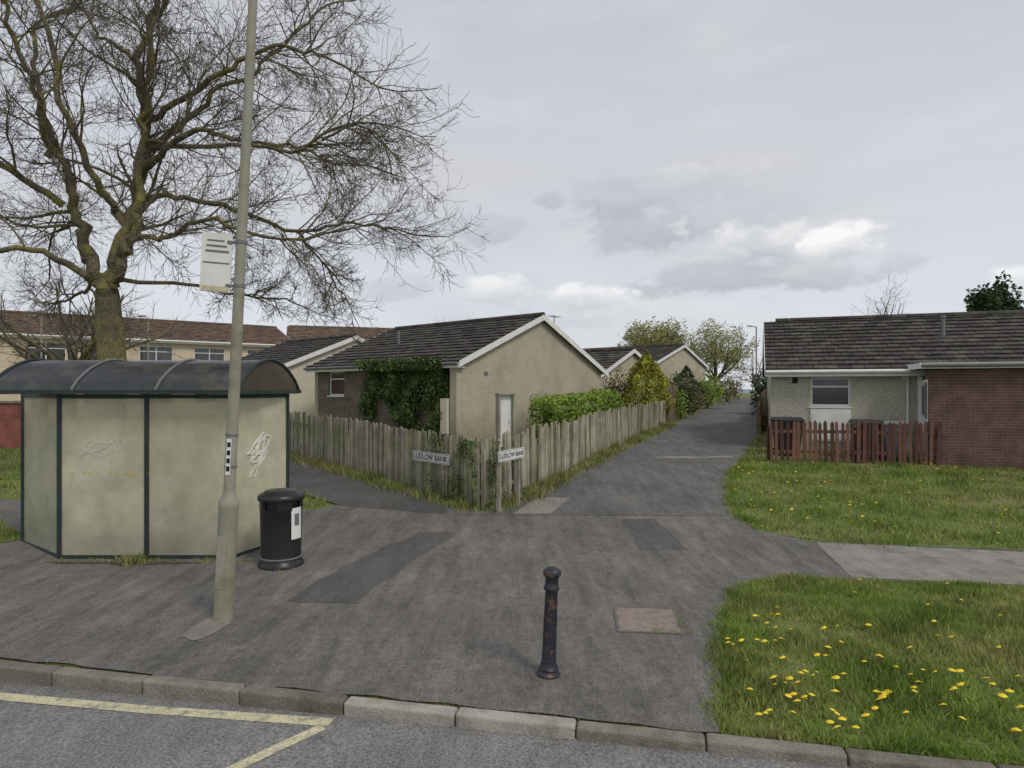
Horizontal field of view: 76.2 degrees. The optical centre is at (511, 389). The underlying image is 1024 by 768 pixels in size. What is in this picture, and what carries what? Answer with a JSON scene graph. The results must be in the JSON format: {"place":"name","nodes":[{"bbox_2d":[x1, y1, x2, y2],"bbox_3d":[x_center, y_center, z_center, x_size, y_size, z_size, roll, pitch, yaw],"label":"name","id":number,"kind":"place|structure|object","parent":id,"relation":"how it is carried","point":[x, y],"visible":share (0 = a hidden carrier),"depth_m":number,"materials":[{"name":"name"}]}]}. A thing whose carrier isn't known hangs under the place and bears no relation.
{"place":"outdoors","nodes":[
{"label":"outdoors","id":0,"kind":"place"},
{"bbox_2d":[0,681,850,767],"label":"road","id":1,"kind":"structure","parent":0,"point":[34,735],"depth_m":4.68,"materials":[{"name":"grey asphalt"}]},
{"bbox_2d":[0,692,334,725],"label":"yellow road marking","id":2,"kind":"object","parent":1,"relation":"on","point":[220,714],"visible":1,"depth_m":5.20,"materials":[{"name":"paint"}]},
{"bbox_2d":[226,725,327,767],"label":"yellow road marking","id":3,"kind":"object","parent":1,"relation":"on","point":[262,754],"visible":1,"depth_m":4.64,"materials":[{"name":"paint"}]},
{"bbox_2d":[0,660,1023,767],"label":"kerb","id":4,"kind":"structure","parent":1,"relation":"on","point":[190,689],"depth_m":4.93,"materials":[{"name":"concrete"}]},
{"bbox_2d":[0,399,1023,731],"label":"pavement","id":5,"kind":"structure","parent":0,"point":[444,619],"depth_m":7.16,"materials":[{"name":"grey asphalt"}]},
{"bbox_2d":[0,520,20,542],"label":"grass patch","id":6,"kind":"object","parent":5,"relation":"on","point":[6,538],"visible":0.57,"depth_m":10.31,"materials":[{"name":"green plant"}]},
{"bbox_2d":[0,516,20,542],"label":"grass","id":7,"kind":"structure","parent":6,"relation":"on","point":[17,535],"depth_m":10.36,"materials":[{"name":"green plant"}]},
{"bbox_2d":[43,561,204,563],"bbox_3d":[-5.367,2.387,8.991,2.275,0.001,0.155,0,0,2],"label":"soil patch","id":8,"kind":"object","parent":5,"relation":"on","point":[117,562],"visible":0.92,"depth_m":9.00,"materials":[{"name":"soil"}]},
{"bbox_2d":[114,551,158,566],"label":"grass tuft","id":9,"kind":"object","parent":5,"relation":"on","point":[126,561],"visible":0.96,"depth_m":8.95,"materials":[{"name":"green plant"}]},
{"bbox_2d":[0,358,300,558],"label":"bus shelter","id":10,"kind":"object","parent":5,"relation":"on","point":[105,478],"visible":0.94,"depth_m":9.19,"materials":[{"name":"grey plastic"}]},
{"bbox_2d":[40,555,299,571],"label":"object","id":11,"kind":"object","parent":5,"relation":"on","point":[156,559],"visible":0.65,"depth_m":9.06,"materials":[{"name":"green plant"}]},
{"bbox_2d":[182,617,229,639],"bbox_3d":[-3.097,2.433,6.670,0.346,0.001,0.678,0,0,0],"label":"lamp base patch","id":12,"kind":"object","parent":5,"relation":"on","point":[205,628],"visible":0.84,"depth_m":6.61,"materials":[{"name":"concrete"}]},
{"bbox_2d":[212,0,257,621],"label":"street lamp","id":13,"kind":"object","parent":5,"relation":"on","point":[225,567],"visible":1,"depth_m":6.87,"materials":[{"name":"metal"}]},
{"bbox_2d":[199,231,246,292],"bbox_3d":[-3.043,-1.333,6.911,0.448,0.620,0.138,3,0,0],"label":"bus stop sign","id":14,"kind":"object","parent":13,"relation":"attached to","point":[216,262],"visible":0.96,"depth_m":6.88,"materials":[{"name":"white metal"}]},
{"bbox_2d":[257,488,304,570],"bbox_3d":[-3.160,1.903,8.940,0.616,1.070,0.616,0,0,0],"label":"litter bin","id":15,"kind":"object","parent":5,"relation":"on","point":[280,509],"visible":0.98,"depth_m":8.72,"materials":[{"name":"black plastic"}]},
{"bbox_2d":[13,496,683,717],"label":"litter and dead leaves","id":16,"kind":"object","parent":5,"relation":"on","point":[365,654],"visible":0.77,"depth_m":5.90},
{"bbox_2d":[289,461,448,513],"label":"footpath","id":17,"kind":"structure","parent":5,"relation":"on","point":[339,488],"depth_m":13.51,"materials":[{"name":"grey asphalt"}]},
{"bbox_2d":[287,532,455,602],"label":"asphalt repair","id":18,"kind":"structure","parent":5,"relation":"on","point":[356,581],"depth_m":8.57,"materials":[{"name":"grey asphalt"}]},
{"bbox_2d":[289,448,494,512],"bbox_3d":[-3.584,1.921,15.244,1.182,0.699,9.221,0,0,-42],"label":"grass strip","id":19,"kind":"object","parent":5,"relation":"on","point":[369,477],"visible":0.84,"depth_m":14.06,"materials":[{"name":"green plant"}]},
{"bbox_2d":[164,672,727,734],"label":"kerb weeds","id":20,"kind":"object","parent":5,"relation":"on","point":[503,710],"visible":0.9,"depth_m":4.99,"materials":[{"name":"green plant"}]},
{"bbox_2d":[537,566,560,679],"bbox_3d":[0.328,1.976,5.580,0.200,0.932,0.200,2,0,0],"label":"bollard","id":21,"kind":"object","parent":5,"relation":"on","point":[547,669],"visible":1,"depth_m":5.53,"materials":[{"name":"metal"}]},
{"bbox_2d":[463,420,677,515],"bbox_3d":[3.155,1.722,19.613,1.551,1.111,17.633,0,0,24],"label":"grass strip","id":22,"kind":"object","parent":5,"relation":"on","point":[533,490],"visible":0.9,"depth_m":15.37,"materials":[{"name":"green plant"}]},
{"bbox_2d":[613,606,685,634],"bbox_3d":[1.430,2.457,6.900,0.680,0.060,0.780,0,0,6],"label":"access cover","id":23,"kind":"object","parent":5,"relation":"on","point":[632,619],"visible":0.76,"depth_m":6.87,"materials":[{"name":"metal"}]},
{"bbox_2d":[621,519,687,549],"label":"asphalt repair","id":24,"kind":"structure","parent":5,"relation":"on","point":[650,534],"depth_m":10.37,"materials":[{"name":"grey asphalt"}]},
{"bbox_2d":[622,604,696,636],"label":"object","id":25,"kind":"object","parent":5,"relation":"on","point":[676,624],"visible":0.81,"depth_m":6.68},
{"bbox_2d":[697,528,721,533],"bbox_3d":[3.200,2.326,10.650,0.300,0.054,0.360,0,0,-6],"label":"drain cover","id":26,"kind":"object","parent":5,"relation":"on","point":[708,531],"visible":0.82,"depth_m":10.57,"materials":[{"name":"metal"}]},
{"bbox_2d":[0,393,1023,766],"bbox_3d":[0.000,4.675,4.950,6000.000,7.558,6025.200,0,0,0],"label":"ground","id":27,"kind":"structure","parent":0,"point":[770,625],"depth_m":7.08,"materials":[{"name":"green plant"}]},
{"bbox_2d":[0,401,20,448],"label":"red brick wall","id":28,"kind":"structure","parent":27,"relation":"on","point":[10,423],"depth_m":21.35,"materials":[{"name":"brick"}]},
{"bbox_2d":[28,314,41,357],"bbox_3d":[-24.767,-1.062,34.000,0.666,5.650,0.200,0,0,0],"label":"street lamp","id":29,"kind":"object","parent":27,"relation":"on","point":[41,331],"visible":0.36,"depth_m":33.97,"materials":[{"name":"metal"}]},
{"bbox_2d":[0,254,192,398],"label":"bare tree","id":30,"kind":"object","parent":27,"relation":"on","point":[88,352],"visible":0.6,"depth_m":22.36,"materials":[{"name":"brown plant"}]},
{"bbox_2d":[0,337,268,400],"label":"walls","id":31,"kind":"structure","parent":27,"relation":"on","point":[184,351],"depth_m":39.88,"materials":[{"name":"beige paint"}]},
{"bbox_2d":[25,341,258,398],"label":"window frames","id":32,"kind":"structure","parent":31,"relation":"attached to","point":[156,351],"depth_m":40.75,"materials":[{"name":"white plastic"}]},
{"bbox_2d":[27,343,257,398],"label":"window glass","id":33,"kind":"object","parent":32,"relation":"in","point":[165,355],"visible":0.16,"depth_m":40.85,"materials":[{"name":"grey glass"}]},
{"bbox_2d":[0,331,289,346],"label":"bargeboards and gutter","id":34,"kind":"object","parent":31,"relation":"attached to","point":[193,342],"visible":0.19,"depth_m":41.15,"materials":[{"name":"white paint"}]},
{"bbox_2d":[0,310,290,343],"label":"roof","id":35,"kind":"structure","parent":31,"relation":"on","point":[221,332],"depth_m":43.10,"materials":[{"name":"brown tile"}]},
{"bbox_2d":[137,315,148,359],"bbox_3d":[-22.267,-1.387,39.500,0.666,6.150,0.200,0,0,0],"label":"street lamp","id":36,"kind":"object","parent":27,"relation":"on","point":[148,330],"visible":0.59,"depth_m":39.47,"materials":[{"name":"metal"}]},
{"bbox_2d":[0,446,334,508],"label":"grass","id":37,"kind":"structure","parent":27,"relation":"on","point":[10,452],"depth_m":15.63,"materials":[{"name":"green plant"}]},
{"bbox_2d":[0,0,488,398],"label":"bare tree","id":38,"kind":"object","parent":27,"relation":"on","point":[110,335],"visible":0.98,"depth_m":12.64,"materials":[{"name":"brown plant"}]},
{"bbox_2d":[217,333,365,423],"bbox_3d":[-9.781,-0.239,32.783,6.577,4.779,8.171,0,0,41],"label":"bungalow","id":39,"kind":"object","parent":27,"relation":"on","point":[295,357],"visible":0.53,"depth_m":29.48,"materials":[{"name":"paint"}]},
{"bbox_2d":[289,410,487,509],"bbox_3d":[-3.452,1.465,15.393,0.181,1.751,8.802,0,0,-42],"label":"picket fence","id":40,"kind":"object","parent":27,"relation":"on","point":[391,458],"visible":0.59,"depth_m":14.57,"materials":[{"name":"brown wood"}]},
{"bbox_2d":[413,450,448,464],"bbox_3d":[-1.642,1.370,13.112,0.020,0.200,1.268,0,0,-41],"label":"street name sign","id":41,"kind":"object","parent":40,"relation":"attached to","point":[437,458],"visible":1,"depth_m":13.07,"materials":[{"name":"white metal"}]},
{"bbox_2d":[419,434,529,507],"bbox_3d":[-0.794,1.572,12.729,2.307,1.352,1.439,0,0,0],"label":"ivy","id":42,"kind":"object","parent":40,"relation":"attached to","point":[467,444],"visible":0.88,"depth_m":12.37,"materials":[{"name":"green plant"}]},
{"bbox_2d":[303,312,608,443],"bbox_3d":[-2.224,-0.475,26.801,8.977,4.850,8.764,0,0,41],"label":"bungalow","id":43,"kind":"object","parent":27,"relation":"on","point":[523,357],"visible":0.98,"depth_m":23.88,"materials":[{"name":"paint"}]},
{"bbox_2d":[327,371,344,396],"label":"window frames","id":44,"kind":"structure","parent":43,"relation":"in","point":[332,395],"depth_m":25.83,"materials":[{"name":"white paint"}]},
{"bbox_2d":[332,373,343,393],"bbox_3d":[-6.842,-0.225,25.753,0.930,0.830,0.010,0,0,41],"label":"window glass","id":45,"kind":"structure","parent":43,"relation":"in","point":[337,385],"depth_m":25.79,"materials":[{"name":"grey glass"}]},
{"bbox_2d":[349,355,449,436],"bbox_3d":[-4.086,0.237,22.668,4.980,2.729,0.781,0,0,41],"label":"ivy","id":46,"kind":"object","parent":43,"relation":"attached to","point":[388,381],"visible":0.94,"depth_m":22.41,"materials":[{"name":"green plant"}]},
{"bbox_2d":[495,393,514,449],"bbox_3d":[-0.200,0.964,19.200,0.520,1.700,0.340,0,0,-20],"label":"door","id":47,"kind":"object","parent":43,"relation":"in","point":[505,412],"visible":0.76,"depth_m":19.14,"materials":[{"name":"paint"}]},
{"bbox_2d":[497,447,523,511],"bbox_3d":[-0.039,1.736,12.224,0.110,1.232,1.015,0,0,28],"label":"street name sign","id":48,"kind":"object","parent":27,"relation":"on","point":[517,454],"visible":1,"depth_m":12.09,"materials":[{"name":"white metal"}]},
{"bbox_2d":[474,400,665,508],"bbox_3d":[2.931,1.393,19.652,0.324,1.894,16.704,0,0,25],"label":"picket fence","id":49,"kind":"object","parent":27,"relation":"on","point":[606,429],"visible":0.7,"depth_m":15.43,"materials":[{"name":"brown wood"}]},
{"bbox_2d":[527,388,625,441],"bbox_3d":[2.432,0.864,23.348,1.288,1.828,5.173,0,0,36],"label":"hedge","id":50,"kind":"object","parent":27,"relation":"on","point":[551,413],"visible":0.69,"depth_m":22.08,"materials":[{"name":"green plant"}]},
{"bbox_2d":[457,398,755,515],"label":"footpath","id":51,"kind":"structure","parent":27,"relation":"on","point":[637,480],"depth_m":15.42,"materials":[{"name":"grey asphalt"}]},
{"bbox_2d":[513,497,571,513],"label":"concrete slab","id":52,"kind":"structure","parent":51,"relation":"on","point":[546,505],"depth_m":12.37,"materials":[{"name":"grey concrete"}]},
{"bbox_2d":[651,456,733,457],"bbox_3d":[4.911,1.859,17.918,2.437,0.024,0.364,0,0,-2],"label":"path patch","id":53,"kind":"object","parent":51,"relation":"on","point":[691,457],"visible":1,"depth_m":17.84,"materials":[{"name":"concrete"}]},
{"bbox_2d":[747,325,757,398],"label":"street lamp","id":54,"kind":"object","parent":51,"relation":"on","point":[756,351],"visible":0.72,"depth_m":57.94,"materials":[{"name":"metal"}]},
{"bbox_2d":[601,364,635,418],"bbox_3d":[4.555,0.290,28.585,1.899,2.790,1.730,0,0,0],"label":"shrub","id":55,"kind":"object","parent":27,"relation":"on","point":[619,388],"visible":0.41,"depth_m":28.33,"materials":[{"name":"green plant"}]},
{"bbox_2d":[583,347,660,412],"bbox_3d":[1.741,-0.130,38.175,12.377,4.159,6.765,0,0,41],"label":"bungalow","id":56,"kind":"object","parent":27,"relation":"on","point":[609,359],"visible":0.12,"depth_m":33.87,"materials":[{"name":"white paint"}]},
{"bbox_2d":[583,343,708,387],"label":"bungalow","id":57,"kind":"object","parent":27,"relation":"on","point":[669,359],"visible":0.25,"depth_m":49.20,"materials":[{"name":"white paint"}]},
{"bbox_2d":[622,349,675,422],"bbox_3d":[5.738,-0.072,27.904,2.428,3.290,2.497,0,0,0],"label":"golden conifer","id":58,"kind":"object","parent":27,"relation":"on","point":[646,367],"visible":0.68,"depth_m":27.59,"materials":[{"name":"yellow plant"}]},
{"bbox_2d":[612,315,693,350],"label":"budding tree","id":59,"kind":"object","parent":27,"relation":"on","point":[657,336],"visible":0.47,"depth_m":68.04,"materials":[{"name":"green plant"}]},
{"bbox_2d":[665,383,691,417],"bbox_3d":[7.367,0.619,29.996,1.473,1.823,1.528,0,0,0],"label":"shrub","id":60,"kind":"object","parent":27,"relation":"on","point":[679,405],"visible":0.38,"depth_m":29.76,"materials":[{"name":"green plant"}]},
{"bbox_2d":[664,371,702,418],"bbox_3d":[7.949,0.274,30.961,1.974,2.290,1.907,0,0,0],"label":"shrub","id":61,"kind":"object","parent":27,"relation":"on","point":[685,387],"visible":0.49,"depth_m":30.78,"materials":[{"name":"green plant"}]},
{"bbox_2d":[668,376,708,413],"bbox_3d":[9.188,0.369,34.578,2.126,2.120,2.212,0,0,-27],"label":"shrub","id":62,"kind":"object","parent":27,"relation":"on","point":[692,401],"visible":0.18,"depth_m":34.20,"materials":[{"name":"green plant"}]},
{"bbox_2d":[666,381,711,421],"bbox_3d":[12.199,0.396,42.632,0.415,2.366,31.725,0,0,20],"label":"board fence","id":63,"kind":"object","parent":27,"relation":"on","point":[672,391],"visible":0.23,"depth_m":28.98,"materials":[{"name":"brown wood"}]},
{"bbox_2d":[673,365,704,411],"bbox_3d":[9.718,0.001,35.983,2.076,2.705,2.046,0,0,0],"label":"conifer","id":64,"kind":"object","parent":27,"relation":"on","point":[685,370],"visible":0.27,"depth_m":35.76,"materials":[{"name":"green plant"}]},
{"bbox_2d":[695,372,729,407],"bbox_3d":[11.733,0.113,39.429,2.637,2.345,2.612,0,0,0],"label":"shrub","id":65,"kind":"object","parent":27,"relation":"on","point":[712,387],"visible":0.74,"depth_m":39.18,"materials":[{"name":"green plant"}]},
{"bbox_2d":[679,318,760,395],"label":"budding tree","id":66,"kind":"object","parent":27,"relation":"on","point":[735,356],"visible":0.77,"depth_m":65.87,"materials":[{"name":"green plant"}]},
{"bbox_2d":[713,373,746,401],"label":"shrub","id":67,"kind":"object","parent":27,"relation":"on","point":[731,390],"visible":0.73,"depth_m":49.69,"materials":[{"name":"green plant"}]},
{"bbox_2d":[729,348,761,393],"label":"bare tree","id":68,"kind":"object","parent":27,"relation":"on","point":[759,368],"visible":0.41,"depth_m":66.32,"materials":[{"name":"brown plant"}]},
{"bbox_2d":[737,414,774,466],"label":"verge grass","id":69,"kind":"structure","parent":27,"relation":"on","point":[757,440],"depth_m":19.48,"materials":[{"name":"green plant"}]},
{"bbox_2d":[749,368,766,413],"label":"shrub","id":70,"kind":"object","parent":27,"relation":"on","point":[760,388],"visible":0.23,"depth_m":33.45,"materials":[{"name":"green plant"}]},
{"bbox_2d":[756,389,766,433],"bbox_3d":[15.612,0.646,40.294,0.384,2.171,36.006,0,0,22],"label":"board fence","id":71,"kind":"object","parent":27,"relation":"on","point":[761,407],"visible":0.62,"depth_m":26.64,"materials":[{"name":"brown wood"}]},
{"bbox_2d":[770,417,804,453],"bbox_3d":[7.746,1.320,18.420,0.620,1.069,0.760,0,0,-11],"label":"wheelie bin","id":72,"kind":"object","parent":27,"relation":"on","point":[790,420],"visible":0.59,"depth_m":18.13,"materials":[{"name":"black plastic"}]},
{"bbox_2d":[767,420,941,464],"bbox_3d":[8.904,1.427,17.077,4.280,1.257,0.290,0,0,9],"label":"red picket fence","id":73,"kind":"object","parent":27,"relation":"on","point":[855,452],"visible":0.88,"depth_m":17.05,"materials":[{"name":"brown wood"}]},
{"bbox_2d":[688,570,1023,765],"bbox_3d":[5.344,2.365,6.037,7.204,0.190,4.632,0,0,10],"label":"grass","id":74,"kind":"structure","parent":27,"relation":"on","point":[898,626],"depth_m":5.88,"materials":[{"name":"green plant"}]},
{"bbox_2d":[848,419,880,457],"bbox_3d":[9.554,1.359,17.720,0.620,1.069,0.760,0,0,11],"label":"wheelie bin","id":75,"kind":"object","parent":27,"relation":"on","point":[862,421],"visible":0.31,"depth_m":17.42,"materials":[{"name":"black plastic"}]},
{"bbox_2d":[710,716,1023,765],"bbox_3d":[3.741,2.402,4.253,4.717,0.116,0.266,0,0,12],"label":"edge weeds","id":76,"kind":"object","parent":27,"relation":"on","point":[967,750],"visible":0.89,"depth_m":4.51,"materials":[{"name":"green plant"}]},
{"bbox_2d":[715,457,1023,553],"bbox_3d":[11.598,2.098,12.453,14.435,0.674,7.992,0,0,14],"label":"grass","id":77,"kind":"structure","parent":27,"relation":"on","point":[852,469],"depth_m":12.92,"materials":[{"name":"green plant"}]},
{"bbox_2d":[725,461,1023,739],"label":"dandelion flowers","id":78,"kind":"object","parent":27,"relation":"on","point":[884,693],"visible":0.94,"depth_m":5.32,"materials":[{"name":"yellow plant"}]},
{"bbox_2d":[847,271,910,314],"bbox_3d":[20.197,-2.428,34.108,5.701,7.668,6.664,0,0,0],"label":"bare tree","id":79,"kind":"object","parent":27,"relation":"on","point":[885,311],"visible":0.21,"depth_m":34.02,"materials":[{"name":"brown plant"}]},
{"bbox_2d":[762,310,1023,469],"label":"bungalow","id":80,"kind":"object","parent":27,"relation":"on","point":[959,376],"visible":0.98,"depth_m":18.71,"materials":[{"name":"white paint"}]},
{"bbox_2d":[813,379,847,403],"bbox_3d":[9.274,0.075,19.039,0.940,0.730,0.010,0,0,21],"label":"window glass","id":81,"kind":"structure","parent":80,"relation":"in","point":[821,395],"depth_m":19.03,"materials":[{"name":"grey glass"}]},
{"bbox_2d":[809,377,852,407],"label":"window frames","id":82,"kind":"structure","parent":80,"relation":"in","point":[812,405],"depth_m":18.98,"materials":[{"name":"white paint"}]},
{"bbox_2d":[792,376,908,451],"bbox_3d":[9.473,0.710,18.799,3.739,2.480,0.100,0,0,21],"label":"door panel and fittings","id":83,"kind":"structure","parent":80,"relation":"in","point":[820,415],"depth_m":18.87,"materials":[{"name":"white paint"}]},
{"bbox_2d":[916,376,927,459],"bbox_3d":[11.055,0.900,17.513,0.148,2.700,1.402,0,0,21],"label":"door","id":84,"kind":"structure","parent":80,"relation":"in","point":[921,385],"depth_m":17.77,"materials":[{"name":"white paint"}]},
{"bbox_2d":[879,420,908,458],"bbox_3d":[10.205,1.370,17.519,0.620,1.069,0.760,0,0,14],"label":"wheelie bin","id":85,"kind":"object","parent":27,"relation":"on","point":[886,422],"visible":0.3,"depth_m":17.25,"materials":[{"name":"grey plastic"}]},
{"bbox_2d":[783,535,1022,550],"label":"path edging","id":86,"kind":"object","parent":27,"relation":"on","point":[917,544],"visible":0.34,"depth_m":9.78,"materials":[{"name":"concrete"}]},
{"bbox_2d":[963,271,1023,311],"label":"conifer","id":87,"kind":"object","parent":27,"relation":"on","point":[998,298],"visible":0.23,"depth_m":35.51,"materials":[{"name":"green plant"}]},
{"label":"walls","id":88,"kind":"object","parent":27,"relation":"on","visible":0},
{"bbox_2d":[286,325,393,339],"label":"roof","id":89,"kind":"structure","parent":88,"relation":"on","point":[299,332],"depth_m":57.12,"materials":[{"name":"brown tile"}]},
{"bbox_2d":[0,0,1023,389],"label":"sky","id":90,"kind":"structure","parent":0,"point":[736,162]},
{"bbox_2d":[722,388,751,392],"bbox_3d":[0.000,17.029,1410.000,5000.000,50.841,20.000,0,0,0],"label":"hills","id":91,"kind":"structure","parent":0,"point":[746,391],"depth_m":1417.79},
{"bbox_2d":[817,542,1023,584],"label":"concrete path","id":92,"kind":"structure","parent":0,"point":[890,562],"depth_m":8.95,"materials":[{"name":"grey concrete"}]}
]}

